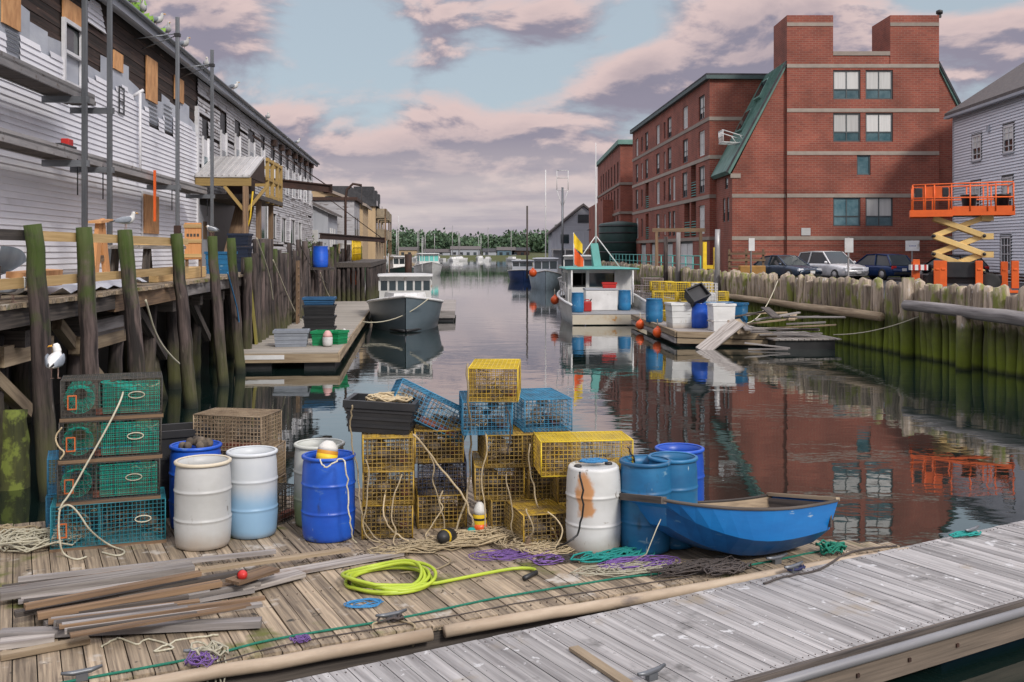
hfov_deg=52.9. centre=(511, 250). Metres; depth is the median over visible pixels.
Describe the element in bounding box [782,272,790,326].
bulkhead piling
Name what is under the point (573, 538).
cable
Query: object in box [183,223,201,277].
plywood stand
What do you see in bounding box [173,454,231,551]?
plastic barrel
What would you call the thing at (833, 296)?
bulkhead piling
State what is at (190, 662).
rope
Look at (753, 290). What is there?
bulkhead piling
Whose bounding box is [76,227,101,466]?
piling
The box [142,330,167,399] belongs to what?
piling
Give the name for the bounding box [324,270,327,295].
piling
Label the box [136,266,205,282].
lumber stack
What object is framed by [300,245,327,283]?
hanging rope
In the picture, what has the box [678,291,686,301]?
lobster trap
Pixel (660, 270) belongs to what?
bulkhead piling
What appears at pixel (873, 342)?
bulkhead piling
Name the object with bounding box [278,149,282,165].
window
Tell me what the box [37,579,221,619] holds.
loose board
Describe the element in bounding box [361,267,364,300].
piling
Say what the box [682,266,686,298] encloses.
bulkhead piling
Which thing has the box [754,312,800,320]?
loose board
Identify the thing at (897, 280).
parking lot
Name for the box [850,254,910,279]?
parked hatchback
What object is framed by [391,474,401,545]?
rope
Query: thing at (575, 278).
teal roof boat
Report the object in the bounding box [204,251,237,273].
blue bin
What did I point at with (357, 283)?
piling
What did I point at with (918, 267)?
barrier board
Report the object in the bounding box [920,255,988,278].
parked coupe
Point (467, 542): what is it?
rope
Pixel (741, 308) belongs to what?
blue tub
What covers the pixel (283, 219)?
window
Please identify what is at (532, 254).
shore
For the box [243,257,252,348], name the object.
piling
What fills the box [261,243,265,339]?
piling
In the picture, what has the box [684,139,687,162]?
window
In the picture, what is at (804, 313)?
bulkhead piling
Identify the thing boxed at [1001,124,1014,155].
window
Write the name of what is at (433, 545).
rope
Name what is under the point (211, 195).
scaffold pole
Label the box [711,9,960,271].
brick block
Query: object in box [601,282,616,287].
red crate
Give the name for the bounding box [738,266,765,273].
sand bin
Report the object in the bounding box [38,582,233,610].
loose board
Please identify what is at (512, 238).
wood
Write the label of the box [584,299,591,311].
fuel can
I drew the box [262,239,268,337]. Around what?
piling
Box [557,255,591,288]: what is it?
moored boat
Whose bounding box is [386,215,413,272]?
moored boat
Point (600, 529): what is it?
plastic barrel
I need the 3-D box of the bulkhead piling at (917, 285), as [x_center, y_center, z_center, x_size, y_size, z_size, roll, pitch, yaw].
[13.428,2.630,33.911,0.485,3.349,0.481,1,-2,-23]
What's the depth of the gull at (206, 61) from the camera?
39.34 m
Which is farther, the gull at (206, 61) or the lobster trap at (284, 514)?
the gull at (206, 61)
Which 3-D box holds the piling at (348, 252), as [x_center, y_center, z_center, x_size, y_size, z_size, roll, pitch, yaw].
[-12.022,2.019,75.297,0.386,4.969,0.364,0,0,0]
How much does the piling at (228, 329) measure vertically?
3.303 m
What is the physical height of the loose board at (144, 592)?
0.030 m
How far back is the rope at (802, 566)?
9.92 m
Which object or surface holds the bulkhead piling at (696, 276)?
in the water
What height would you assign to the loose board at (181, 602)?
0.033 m
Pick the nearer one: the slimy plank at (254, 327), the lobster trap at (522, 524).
the lobster trap at (522, 524)
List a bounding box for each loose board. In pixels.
[0,561,194,600]
[0,616,261,637]
[0,634,54,649]
[0,635,89,660]
[2,574,89,586]
[14,570,237,617]
[18,549,275,581]
[18,590,89,603]
[21,580,142,599]
[23,594,68,603]
[24,570,201,609]
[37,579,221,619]
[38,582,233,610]
[43,580,260,626]
[46,594,188,619]
[48,598,199,624]
[51,603,173,618]
[53,601,221,626]
[56,603,177,626]
[59,595,264,628]
[62,605,187,624]
[65,601,262,633]
[67,611,196,634]
[69,602,251,637]
[119,587,172,596]
[164,590,209,597]
[198,547,350,572]
[199,588,254,602]
[225,565,279,585]
[242,569,305,590]
[272,551,403,574]
[569,645,632,681]
[696,318,744,349]
[727,319,750,334]
[735,311,764,316]
[742,321,751,330]
[744,342,789,348]
[747,318,796,324]
[748,348,787,349]
[751,327,819,330]
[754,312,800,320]
[759,332,822,335]
[761,307,780,317]
[768,324,836,327]
[776,328,819,330]
[783,316,845,317]
[786,321,825,324]
[788,314,796,320]
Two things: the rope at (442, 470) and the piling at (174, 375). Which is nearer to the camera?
the rope at (442, 470)
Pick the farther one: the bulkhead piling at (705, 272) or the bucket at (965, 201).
the bulkhead piling at (705, 272)
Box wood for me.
[387,224,556,253]
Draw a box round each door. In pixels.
[199,205,209,265]
[311,230,317,242]
[642,243,645,264]
[652,243,654,265]
[668,242,672,266]
[681,241,692,269]
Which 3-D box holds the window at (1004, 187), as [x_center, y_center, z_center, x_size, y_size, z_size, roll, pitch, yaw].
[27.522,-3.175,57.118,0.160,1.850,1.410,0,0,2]
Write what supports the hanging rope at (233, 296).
hanging from the piling at (238, 350)
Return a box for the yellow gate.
[703,242,714,269]
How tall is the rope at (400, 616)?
0.059 m
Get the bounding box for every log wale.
[713,292,884,320]
[901,300,1023,326]
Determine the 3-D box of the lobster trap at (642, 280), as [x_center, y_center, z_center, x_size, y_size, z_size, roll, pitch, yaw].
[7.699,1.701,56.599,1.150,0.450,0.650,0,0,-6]
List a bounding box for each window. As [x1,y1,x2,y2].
[5,25,18,52]
[61,17,80,87]
[148,102,157,128]
[164,104,172,134]
[200,118,209,167]
[218,112,227,155]
[233,120,240,156]
[247,129,255,156]
[259,136,265,158]
[262,206,267,237]
[271,146,274,188]
[273,211,276,237]
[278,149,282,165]
[280,216,286,241]
[285,155,289,196]
[289,218,295,243]
[292,159,295,198]
[297,162,301,199]
[298,221,301,243]
[302,164,306,203]
[309,168,311,205]
[564,234,568,242]
[578,215,588,222]
[646,132,647,150]
[646,159,647,177]
[657,125,658,143]
[657,154,658,173]
[657,182,658,203]
[657,214,658,236]
[668,117,670,137]
[668,148,670,169]
[669,178,670,200]
[669,212,670,235]
[673,176,674,199]
[673,211,674,235]
[683,172,686,197]
[684,106,687,128]
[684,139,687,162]
[700,95,704,119]
[700,130,704,155]
[700,166,704,193]
[700,205,704,233]
[833,70,859,98]
[833,113,859,141]
[833,197,859,225]
[857,155,869,174]
[866,70,892,98]
[866,113,892,141]
[866,197,892,225]
[971,134,981,162]
[971,181,979,205]
[999,236,1010,273]
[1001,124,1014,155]
[1002,176,1011,204]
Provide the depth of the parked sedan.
59.63 m
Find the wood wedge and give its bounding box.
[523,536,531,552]
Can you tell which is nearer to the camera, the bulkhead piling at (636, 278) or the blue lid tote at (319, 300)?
the blue lid tote at (319, 300)
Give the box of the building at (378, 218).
[333,186,391,272]
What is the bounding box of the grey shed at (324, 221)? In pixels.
[311,202,341,249]
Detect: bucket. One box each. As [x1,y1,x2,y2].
[960,194,977,205]
[993,194,1010,205]
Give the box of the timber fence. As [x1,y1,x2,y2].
[728,249,764,271]
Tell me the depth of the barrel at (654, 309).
42.70 m
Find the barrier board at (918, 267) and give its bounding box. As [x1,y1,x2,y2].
[909,265,927,269]
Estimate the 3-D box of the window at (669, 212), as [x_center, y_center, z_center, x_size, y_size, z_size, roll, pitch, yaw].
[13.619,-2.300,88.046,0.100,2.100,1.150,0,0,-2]
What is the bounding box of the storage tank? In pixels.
[598,221,637,263]
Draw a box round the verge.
[648,276,910,276]
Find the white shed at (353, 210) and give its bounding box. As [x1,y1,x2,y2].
[312,197,362,243]
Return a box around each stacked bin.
[227,233,252,245]
[236,246,252,258]
[237,259,240,271]
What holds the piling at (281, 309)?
in the water
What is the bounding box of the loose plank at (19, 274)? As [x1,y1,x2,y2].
[6,269,62,277]
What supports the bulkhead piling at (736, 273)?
in the water
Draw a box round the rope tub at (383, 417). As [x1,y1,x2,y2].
[342,393,422,434]
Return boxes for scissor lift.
[909,181,1018,292]
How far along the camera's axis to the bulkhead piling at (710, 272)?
54.17 m
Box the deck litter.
[283,494,573,592]
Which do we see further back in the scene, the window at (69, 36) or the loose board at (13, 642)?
the window at (69, 36)
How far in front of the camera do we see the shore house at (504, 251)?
468.00 m
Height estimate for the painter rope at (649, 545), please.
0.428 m
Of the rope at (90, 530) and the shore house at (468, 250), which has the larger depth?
the shore house at (468, 250)
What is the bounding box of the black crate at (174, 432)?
[146,421,210,517]
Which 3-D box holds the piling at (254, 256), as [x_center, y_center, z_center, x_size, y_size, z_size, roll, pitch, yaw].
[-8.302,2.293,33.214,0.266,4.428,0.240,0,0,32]
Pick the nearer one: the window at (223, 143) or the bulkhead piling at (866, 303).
the bulkhead piling at (866, 303)
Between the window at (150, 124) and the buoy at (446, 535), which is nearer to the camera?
the buoy at (446, 535)
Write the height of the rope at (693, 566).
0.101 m
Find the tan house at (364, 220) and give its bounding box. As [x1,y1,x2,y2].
[311,191,371,258]
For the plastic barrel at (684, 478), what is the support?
on the dock at (313, 601)
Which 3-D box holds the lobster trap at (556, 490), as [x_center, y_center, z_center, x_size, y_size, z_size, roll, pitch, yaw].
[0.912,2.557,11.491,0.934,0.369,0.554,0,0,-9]
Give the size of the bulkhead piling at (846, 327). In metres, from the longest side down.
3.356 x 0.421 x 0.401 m
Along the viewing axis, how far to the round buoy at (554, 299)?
53.14 m
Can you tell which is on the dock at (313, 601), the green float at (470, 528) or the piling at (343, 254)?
the green float at (470, 528)
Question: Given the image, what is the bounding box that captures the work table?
[108,243,185,282]
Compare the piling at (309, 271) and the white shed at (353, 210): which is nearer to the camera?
the piling at (309, 271)
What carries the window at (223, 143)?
in the waterfront warehouse
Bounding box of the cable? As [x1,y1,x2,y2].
[553,472,584,547]
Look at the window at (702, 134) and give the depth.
76.24 m
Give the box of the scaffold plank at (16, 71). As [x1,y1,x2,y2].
[0,50,95,105]
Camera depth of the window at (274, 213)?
60.37 m
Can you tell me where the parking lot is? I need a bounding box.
[795,277,1023,297]
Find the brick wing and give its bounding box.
[630,73,774,269]
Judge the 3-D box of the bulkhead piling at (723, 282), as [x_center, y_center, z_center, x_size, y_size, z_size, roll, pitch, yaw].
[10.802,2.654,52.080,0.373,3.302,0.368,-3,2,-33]
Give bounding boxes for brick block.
[589,140,632,248]
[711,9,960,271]
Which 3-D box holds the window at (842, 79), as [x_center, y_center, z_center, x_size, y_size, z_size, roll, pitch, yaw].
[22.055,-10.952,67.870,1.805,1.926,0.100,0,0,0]
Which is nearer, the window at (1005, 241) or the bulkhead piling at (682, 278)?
the window at (1005, 241)
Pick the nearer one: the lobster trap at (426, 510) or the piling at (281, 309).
the lobster trap at (426, 510)
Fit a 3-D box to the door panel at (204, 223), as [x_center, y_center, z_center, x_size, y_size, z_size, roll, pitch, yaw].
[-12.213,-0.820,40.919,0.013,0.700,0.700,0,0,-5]
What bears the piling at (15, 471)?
in the water
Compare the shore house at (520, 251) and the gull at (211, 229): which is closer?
the gull at (211, 229)
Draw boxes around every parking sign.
[749,238,754,272]
[845,238,852,275]
[905,240,918,277]
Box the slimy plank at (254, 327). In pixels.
[252,288,257,344]
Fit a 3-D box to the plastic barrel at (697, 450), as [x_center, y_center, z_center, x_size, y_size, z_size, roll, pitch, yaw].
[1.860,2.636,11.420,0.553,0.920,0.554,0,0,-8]
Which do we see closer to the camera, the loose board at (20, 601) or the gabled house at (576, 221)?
the loose board at (20, 601)
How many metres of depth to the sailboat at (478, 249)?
415.19 m
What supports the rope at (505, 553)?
on the dock at (313, 601)
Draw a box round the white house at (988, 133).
[944,62,1023,282]
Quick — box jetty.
[336,259,386,266]
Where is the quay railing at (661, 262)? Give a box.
[610,254,700,268]
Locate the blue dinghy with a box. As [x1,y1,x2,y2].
[619,492,839,555]
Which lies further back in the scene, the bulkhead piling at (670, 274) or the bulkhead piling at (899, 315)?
the bulkhead piling at (670, 274)
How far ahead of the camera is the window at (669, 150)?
88.77 m
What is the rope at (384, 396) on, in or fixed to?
in the rope tub at (383, 417)
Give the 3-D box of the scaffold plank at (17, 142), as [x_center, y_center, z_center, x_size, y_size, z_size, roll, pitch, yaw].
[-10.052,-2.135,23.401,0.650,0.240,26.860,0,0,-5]
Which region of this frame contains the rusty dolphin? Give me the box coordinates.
[405,254,411,272]
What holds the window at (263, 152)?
in the waterfront warehouse
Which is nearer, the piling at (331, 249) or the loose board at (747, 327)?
the loose board at (747, 327)
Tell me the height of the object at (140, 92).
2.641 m
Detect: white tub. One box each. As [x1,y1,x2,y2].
[664,302,701,327]
[706,303,736,330]
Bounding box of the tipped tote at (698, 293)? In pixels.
[684,282,710,307]
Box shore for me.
[387,251,547,258]
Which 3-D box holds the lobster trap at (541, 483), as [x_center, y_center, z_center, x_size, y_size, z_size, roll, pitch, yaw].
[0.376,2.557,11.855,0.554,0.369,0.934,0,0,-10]
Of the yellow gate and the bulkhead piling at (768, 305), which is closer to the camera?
the bulkhead piling at (768, 305)
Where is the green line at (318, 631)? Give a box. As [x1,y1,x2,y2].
[61,550,819,681]
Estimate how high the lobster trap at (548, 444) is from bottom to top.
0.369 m
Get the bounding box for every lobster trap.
[46,482,138,529]
[47,445,139,494]
[49,487,165,552]
[56,450,160,506]
[58,411,161,464]
[59,371,162,422]
[193,407,281,450]
[220,439,285,479]
[277,473,285,510]
[277,483,294,525]
[361,485,412,539]
[362,431,413,471]
[362,457,414,505]
[391,378,472,441]
[412,417,463,463]
[413,477,466,528]
[417,448,466,495]
[459,391,512,434]
[468,359,520,401]
[472,451,524,500]
[477,420,535,468]
[480,488,540,531]
[504,498,566,545]
[509,388,571,432]
[512,419,570,464]
[514,455,566,498]
[515,482,565,524]
[533,431,632,476]
[547,491,565,536]
[548,458,619,503]
[634,285,654,292]
[635,292,651,299]
[640,278,663,284]
[649,281,673,290]
[652,291,677,301]
[664,282,689,291]
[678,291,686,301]
[687,282,712,290]
[709,291,728,301]
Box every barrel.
[168,440,221,528]
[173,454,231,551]
[226,445,277,539]
[293,438,344,526]
[301,449,355,542]
[310,246,334,269]
[340,243,351,260]
[565,460,620,554]
[571,292,583,312]
[618,290,630,309]
[619,454,671,554]
[646,298,662,322]
[647,451,697,549]
[655,443,704,500]
[691,303,707,327]
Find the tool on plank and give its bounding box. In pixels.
[56,138,76,148]
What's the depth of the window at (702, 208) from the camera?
76.24 m
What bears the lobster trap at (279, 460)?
on the lobster trap at (281, 480)
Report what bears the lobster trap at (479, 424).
on the lobster trap at (500, 445)
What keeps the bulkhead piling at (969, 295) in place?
in the water
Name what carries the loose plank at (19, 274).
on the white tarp
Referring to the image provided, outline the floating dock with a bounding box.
[631,314,776,345]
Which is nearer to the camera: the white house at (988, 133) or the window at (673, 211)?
the white house at (988, 133)
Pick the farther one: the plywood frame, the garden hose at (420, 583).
the plywood frame
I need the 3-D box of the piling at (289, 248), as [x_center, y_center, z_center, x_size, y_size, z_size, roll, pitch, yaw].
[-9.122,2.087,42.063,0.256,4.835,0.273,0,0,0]
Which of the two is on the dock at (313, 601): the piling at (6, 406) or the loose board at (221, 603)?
the loose board at (221, 603)
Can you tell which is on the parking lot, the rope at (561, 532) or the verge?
the verge
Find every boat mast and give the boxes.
[526,206,527,277]
[557,170,567,273]
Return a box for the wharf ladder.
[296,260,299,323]
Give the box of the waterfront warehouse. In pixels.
[0,0,319,278]
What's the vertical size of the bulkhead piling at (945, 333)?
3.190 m
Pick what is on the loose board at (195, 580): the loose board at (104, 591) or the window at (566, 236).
the loose board at (104, 591)
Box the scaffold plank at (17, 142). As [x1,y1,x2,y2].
[0,127,206,193]
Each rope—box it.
[0,522,86,552]
[0,523,41,534]
[55,427,64,459]
[58,389,124,559]
[58,504,124,555]
[101,634,218,651]
[144,299,179,364]
[153,170,155,220]
[184,650,217,667]
[190,640,228,659]
[227,272,239,321]
[256,238,273,299]
[273,260,300,319]
[289,634,310,643]
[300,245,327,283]
[320,458,356,543]
[343,598,383,607]
[347,564,369,569]
[349,405,389,544]
[362,459,383,548]
[365,392,413,402]
[367,544,439,553]
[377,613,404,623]
[382,473,408,540]
[386,540,461,551]
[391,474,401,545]
[399,620,415,646]
[400,550,450,573]
[409,532,501,549]
[413,434,474,526]
[422,528,514,546]
[425,490,442,538]
[429,455,444,528]
[455,363,471,529]
[468,548,549,560]
[481,434,507,543]
[483,520,513,531]
[494,534,560,550]
[505,474,515,537]
[506,408,511,454]
[518,509,557,543]
[520,543,573,556]
[528,444,539,510]
[528,553,564,564]
[536,553,588,562]
[547,512,579,563]
[570,546,654,562]
[570,561,679,576]
[579,458,607,462]
[597,555,680,569]
[629,519,660,563]
[646,555,741,577]
[703,561,751,575]
[763,545,896,584]
[787,564,805,570]
[815,539,846,555]
[948,530,981,537]
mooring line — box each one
[363,298,428,322]
[747,280,777,322]
[833,316,918,334]
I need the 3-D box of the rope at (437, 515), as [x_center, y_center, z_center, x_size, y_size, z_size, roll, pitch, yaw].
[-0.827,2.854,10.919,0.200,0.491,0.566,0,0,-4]
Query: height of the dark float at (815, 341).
0.670 m
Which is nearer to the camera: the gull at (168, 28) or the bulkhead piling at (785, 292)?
the gull at (168, 28)
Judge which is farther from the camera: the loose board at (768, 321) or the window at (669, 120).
the window at (669, 120)
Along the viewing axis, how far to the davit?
69.98 m
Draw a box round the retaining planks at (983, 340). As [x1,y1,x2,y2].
[884,313,983,367]
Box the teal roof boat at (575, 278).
[557,143,645,324]
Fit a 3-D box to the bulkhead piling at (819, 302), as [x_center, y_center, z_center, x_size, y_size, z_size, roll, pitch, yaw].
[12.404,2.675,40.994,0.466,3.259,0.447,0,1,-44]
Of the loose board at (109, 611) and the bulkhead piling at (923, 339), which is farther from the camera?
the bulkhead piling at (923, 339)
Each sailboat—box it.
[387,227,396,261]
[434,234,445,259]
[447,233,467,260]
[449,226,458,260]
[456,232,461,256]
[476,235,479,259]
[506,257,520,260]
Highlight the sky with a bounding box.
[136,0,1023,238]
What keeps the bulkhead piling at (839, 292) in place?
in the water
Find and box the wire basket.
[693,283,717,301]
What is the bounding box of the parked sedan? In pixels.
[753,255,821,278]
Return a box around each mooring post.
[663,237,667,293]
[676,232,680,299]
[714,229,719,290]
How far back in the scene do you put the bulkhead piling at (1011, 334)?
28.81 m
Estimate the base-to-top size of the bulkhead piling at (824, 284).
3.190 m
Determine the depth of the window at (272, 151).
59.57 m
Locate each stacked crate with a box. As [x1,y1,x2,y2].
[302,304,336,315]
[302,315,336,326]
[302,325,336,337]
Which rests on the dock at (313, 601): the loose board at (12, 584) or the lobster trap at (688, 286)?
the loose board at (12, 584)
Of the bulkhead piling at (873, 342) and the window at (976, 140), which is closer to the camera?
the bulkhead piling at (873, 342)
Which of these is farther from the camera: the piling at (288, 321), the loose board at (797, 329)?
the piling at (288, 321)
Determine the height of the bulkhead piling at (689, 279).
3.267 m
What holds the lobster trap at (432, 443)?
on the lobster trap at (453, 470)
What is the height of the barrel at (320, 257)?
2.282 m
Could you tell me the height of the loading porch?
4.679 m
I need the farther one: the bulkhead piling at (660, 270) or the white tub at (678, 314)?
the bulkhead piling at (660, 270)
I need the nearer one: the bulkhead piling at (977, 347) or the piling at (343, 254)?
the bulkhead piling at (977, 347)
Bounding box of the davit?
[344,183,361,261]
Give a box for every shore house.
[399,247,418,254]
[423,249,450,254]
[450,246,480,254]
[482,248,496,254]
[496,247,515,254]
[511,247,529,254]
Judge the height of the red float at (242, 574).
0.096 m
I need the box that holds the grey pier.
[287,520,1023,681]
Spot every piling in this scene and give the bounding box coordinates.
[0,334,4,485]
[0,409,30,490]
[4,367,8,408]
[12,361,31,422]
[23,223,57,501]
[64,350,80,447]
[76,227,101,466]
[104,311,124,415]
[117,229,150,440]
[124,340,127,372]
[142,304,157,403]
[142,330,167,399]
[142,331,158,403]
[166,300,181,388]
[170,233,197,408]
[191,305,200,377]
[207,236,228,385]
[209,300,213,352]
[213,299,223,365]
[223,295,233,357]
[227,238,245,373]
[241,257,244,337]
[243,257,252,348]
[251,253,257,343]
[252,239,261,342]
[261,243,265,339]
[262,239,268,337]
[268,239,273,335]
[273,249,279,328]
[273,280,274,328]
[277,250,284,328]
[282,253,286,328]
[286,253,289,325]
[287,243,291,323]
[292,250,297,322]
[296,240,303,317]
[302,241,307,304]
[308,249,310,295]
[308,255,309,295]
[310,251,313,295]
[312,244,317,295]
[318,242,322,295]
[319,270,321,295]
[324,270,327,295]
[328,250,329,295]
[329,247,333,295]
[332,244,336,300]
[335,244,338,295]
[337,267,340,300]
[339,254,341,300]
[341,248,344,261]
[341,267,345,300]
[346,267,350,300]
[347,245,349,260]
[351,267,354,300]
[356,267,359,300]
[360,247,361,291]
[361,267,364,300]
[365,267,370,300]
[366,267,369,300]
[371,267,371,298]
[372,267,372,298]
[374,266,374,298]
[375,266,375,298]
[634,263,638,288]
[635,270,637,289]
[637,264,639,289]
[644,265,646,291]
[647,264,652,288]
[651,266,654,284]
[659,265,662,293]
[668,267,671,297]
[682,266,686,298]
[683,267,689,299]
[686,271,688,287]
[688,269,692,285]
[691,269,695,285]
[695,269,699,281]
[699,268,704,281]
[703,270,707,285]
[707,269,713,290]
[721,271,726,299]
[726,270,731,301]
[731,269,737,301]
[732,270,740,301]
[735,275,739,301]
[740,273,748,321]
[747,272,754,324]
[747,276,749,321]
[751,274,756,325]
[755,273,759,326]
[758,272,764,326]
[761,273,767,326]
[765,278,769,326]
[768,272,777,326]
[773,279,779,326]
[779,275,782,326]
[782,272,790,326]
[784,276,788,325]
[786,274,794,325]
[793,278,797,327]
[796,274,804,330]
[802,273,813,330]
[804,274,815,331]
[806,279,813,332]
[813,277,819,331]
[817,277,827,334]
[821,279,829,335]
[828,277,836,336]
[830,278,837,341]
[836,277,843,342]
[843,276,851,343]
[850,278,858,344]
[851,282,858,345]
[858,277,871,346]
[863,284,871,347]
[870,281,875,348]
[873,277,883,349]
[883,286,888,350]
[886,280,895,352]
[890,284,899,353]
[898,282,901,328]
[900,277,914,357]
[914,280,924,357]
[917,287,926,358]
[924,283,932,359]
[929,284,942,361]
[940,286,948,362]
[946,283,958,364]
[955,286,966,305]
[955,315,971,370]
[965,284,973,341]
[971,283,984,368]
[983,285,992,370]
[987,291,996,371]
[993,284,1009,373]
[1004,294,1017,375]
[1016,290,1023,377]
[1019,286,1023,356]
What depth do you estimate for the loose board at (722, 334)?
36.98 m
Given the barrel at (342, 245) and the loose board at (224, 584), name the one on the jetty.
the barrel at (342, 245)
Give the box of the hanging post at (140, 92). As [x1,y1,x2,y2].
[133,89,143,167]
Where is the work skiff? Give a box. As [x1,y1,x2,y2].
[635,291,674,308]
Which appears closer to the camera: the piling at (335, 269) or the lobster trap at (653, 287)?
the lobster trap at (653, 287)
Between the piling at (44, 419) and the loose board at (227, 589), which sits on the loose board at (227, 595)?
the loose board at (227, 589)
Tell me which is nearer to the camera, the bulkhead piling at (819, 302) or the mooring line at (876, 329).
the mooring line at (876, 329)
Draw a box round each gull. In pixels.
[0,277,26,301]
[44,343,64,378]
[109,211,137,227]
[138,0,146,11]
[153,13,165,23]
[163,22,170,33]
[180,37,189,48]
[203,57,209,66]
[206,225,220,231]
[228,81,239,89]
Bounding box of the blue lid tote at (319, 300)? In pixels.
[302,296,336,304]
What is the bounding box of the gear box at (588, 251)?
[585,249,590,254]
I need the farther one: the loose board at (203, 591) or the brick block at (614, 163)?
the brick block at (614, 163)
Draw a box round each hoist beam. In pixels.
[252,135,332,193]
[319,200,384,242]
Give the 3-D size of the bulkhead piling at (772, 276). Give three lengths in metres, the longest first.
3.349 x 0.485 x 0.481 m
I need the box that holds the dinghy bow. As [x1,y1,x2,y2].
[0,246,25,297]
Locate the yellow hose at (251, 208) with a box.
[248,191,253,226]
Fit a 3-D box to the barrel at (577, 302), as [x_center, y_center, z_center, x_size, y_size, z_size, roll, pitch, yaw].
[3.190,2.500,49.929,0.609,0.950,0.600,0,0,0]
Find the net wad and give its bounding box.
[178,436,212,447]
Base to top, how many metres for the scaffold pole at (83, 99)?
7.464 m
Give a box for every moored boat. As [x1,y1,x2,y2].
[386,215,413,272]
[413,253,442,275]
[507,260,533,280]
[528,170,561,288]
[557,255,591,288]
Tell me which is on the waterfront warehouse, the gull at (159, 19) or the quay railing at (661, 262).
the gull at (159, 19)
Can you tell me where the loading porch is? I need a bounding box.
[195,155,282,251]
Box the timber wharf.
[0,229,310,416]
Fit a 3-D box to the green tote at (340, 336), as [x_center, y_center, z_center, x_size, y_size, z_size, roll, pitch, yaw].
[-5.626,2.783,33.221,0.460,0.430,0.650,0,0,23]
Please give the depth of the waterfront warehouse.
30.05 m
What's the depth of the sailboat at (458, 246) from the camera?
400.36 m
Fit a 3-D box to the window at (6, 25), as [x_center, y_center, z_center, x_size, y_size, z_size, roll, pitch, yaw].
[-10.601,-4.519,21.780,0.076,0.636,0.677,0,0,-5]
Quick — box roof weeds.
[130,0,165,31]
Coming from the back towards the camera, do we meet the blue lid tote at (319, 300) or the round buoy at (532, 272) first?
the round buoy at (532, 272)
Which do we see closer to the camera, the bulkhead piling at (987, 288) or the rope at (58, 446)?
the rope at (58, 446)
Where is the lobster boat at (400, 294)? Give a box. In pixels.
[366,253,443,332]
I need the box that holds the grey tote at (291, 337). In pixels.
[272,328,309,346]
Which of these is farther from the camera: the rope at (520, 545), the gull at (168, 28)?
the gull at (168, 28)
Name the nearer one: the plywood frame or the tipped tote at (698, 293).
the plywood frame
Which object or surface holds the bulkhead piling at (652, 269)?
in the water
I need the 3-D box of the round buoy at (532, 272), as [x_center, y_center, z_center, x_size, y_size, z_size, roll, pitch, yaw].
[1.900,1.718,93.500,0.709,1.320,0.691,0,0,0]
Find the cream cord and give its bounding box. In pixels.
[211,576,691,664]
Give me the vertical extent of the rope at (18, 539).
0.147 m
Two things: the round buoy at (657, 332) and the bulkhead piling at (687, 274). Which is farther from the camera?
the bulkhead piling at (687, 274)
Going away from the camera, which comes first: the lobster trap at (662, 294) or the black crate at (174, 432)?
the black crate at (174, 432)
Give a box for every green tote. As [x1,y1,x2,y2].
[310,330,334,345]
[332,329,348,344]
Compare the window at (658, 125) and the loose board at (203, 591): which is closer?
the loose board at (203, 591)
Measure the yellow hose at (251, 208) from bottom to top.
2.712 m
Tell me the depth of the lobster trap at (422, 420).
11.61 m
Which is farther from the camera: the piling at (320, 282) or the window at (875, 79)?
the window at (875, 79)
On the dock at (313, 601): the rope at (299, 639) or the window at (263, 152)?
the rope at (299, 639)
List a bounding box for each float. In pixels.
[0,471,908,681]
[237,569,247,578]
[244,301,369,368]
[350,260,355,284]
[439,300,455,320]
[467,522,475,534]
[762,331,841,348]
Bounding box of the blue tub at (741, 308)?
[725,302,748,322]
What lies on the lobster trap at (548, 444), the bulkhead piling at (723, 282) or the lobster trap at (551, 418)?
the lobster trap at (551, 418)
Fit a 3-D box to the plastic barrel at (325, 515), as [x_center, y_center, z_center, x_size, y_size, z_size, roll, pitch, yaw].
[-1.985,2.646,11.129,0.584,0.900,0.583,0,0,28]
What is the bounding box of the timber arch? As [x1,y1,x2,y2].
[652,228,704,268]
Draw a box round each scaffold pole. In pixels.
[41,0,89,226]
[70,0,114,263]
[134,17,180,233]
[180,49,214,271]
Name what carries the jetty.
attached to the timber wharf
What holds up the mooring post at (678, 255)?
in the water
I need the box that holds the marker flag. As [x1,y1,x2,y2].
[573,233,582,266]
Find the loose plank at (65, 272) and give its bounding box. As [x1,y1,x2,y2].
[63,270,76,274]
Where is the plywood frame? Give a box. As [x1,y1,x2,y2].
[88,218,112,272]
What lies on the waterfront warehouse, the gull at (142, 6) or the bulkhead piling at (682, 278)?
the gull at (142, 6)
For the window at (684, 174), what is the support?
in the brick wing
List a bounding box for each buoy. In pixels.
[316,440,337,458]
[322,330,332,346]
[437,528,457,543]
[473,501,486,529]
[529,268,536,276]
[551,289,558,304]
[636,314,644,329]
[653,319,660,337]
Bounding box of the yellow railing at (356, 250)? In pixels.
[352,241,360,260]
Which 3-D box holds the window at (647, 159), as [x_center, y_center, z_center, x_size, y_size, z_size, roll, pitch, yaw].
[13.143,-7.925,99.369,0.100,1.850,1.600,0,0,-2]
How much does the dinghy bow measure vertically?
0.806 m
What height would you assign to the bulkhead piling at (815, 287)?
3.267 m
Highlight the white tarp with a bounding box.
[47,277,146,293]
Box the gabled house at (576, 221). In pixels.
[546,203,588,264]
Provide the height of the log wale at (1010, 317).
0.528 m
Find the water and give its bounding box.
[0,259,1023,681]
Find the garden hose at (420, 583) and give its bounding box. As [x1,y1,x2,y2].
[340,559,537,594]
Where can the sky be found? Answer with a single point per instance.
(456, 113)
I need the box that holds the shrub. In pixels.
[293,235,331,255]
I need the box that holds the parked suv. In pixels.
[798,251,868,279]
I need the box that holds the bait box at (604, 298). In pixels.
[583,288,617,310]
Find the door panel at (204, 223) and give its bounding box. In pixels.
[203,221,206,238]
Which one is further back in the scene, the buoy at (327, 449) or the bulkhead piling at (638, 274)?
the bulkhead piling at (638, 274)

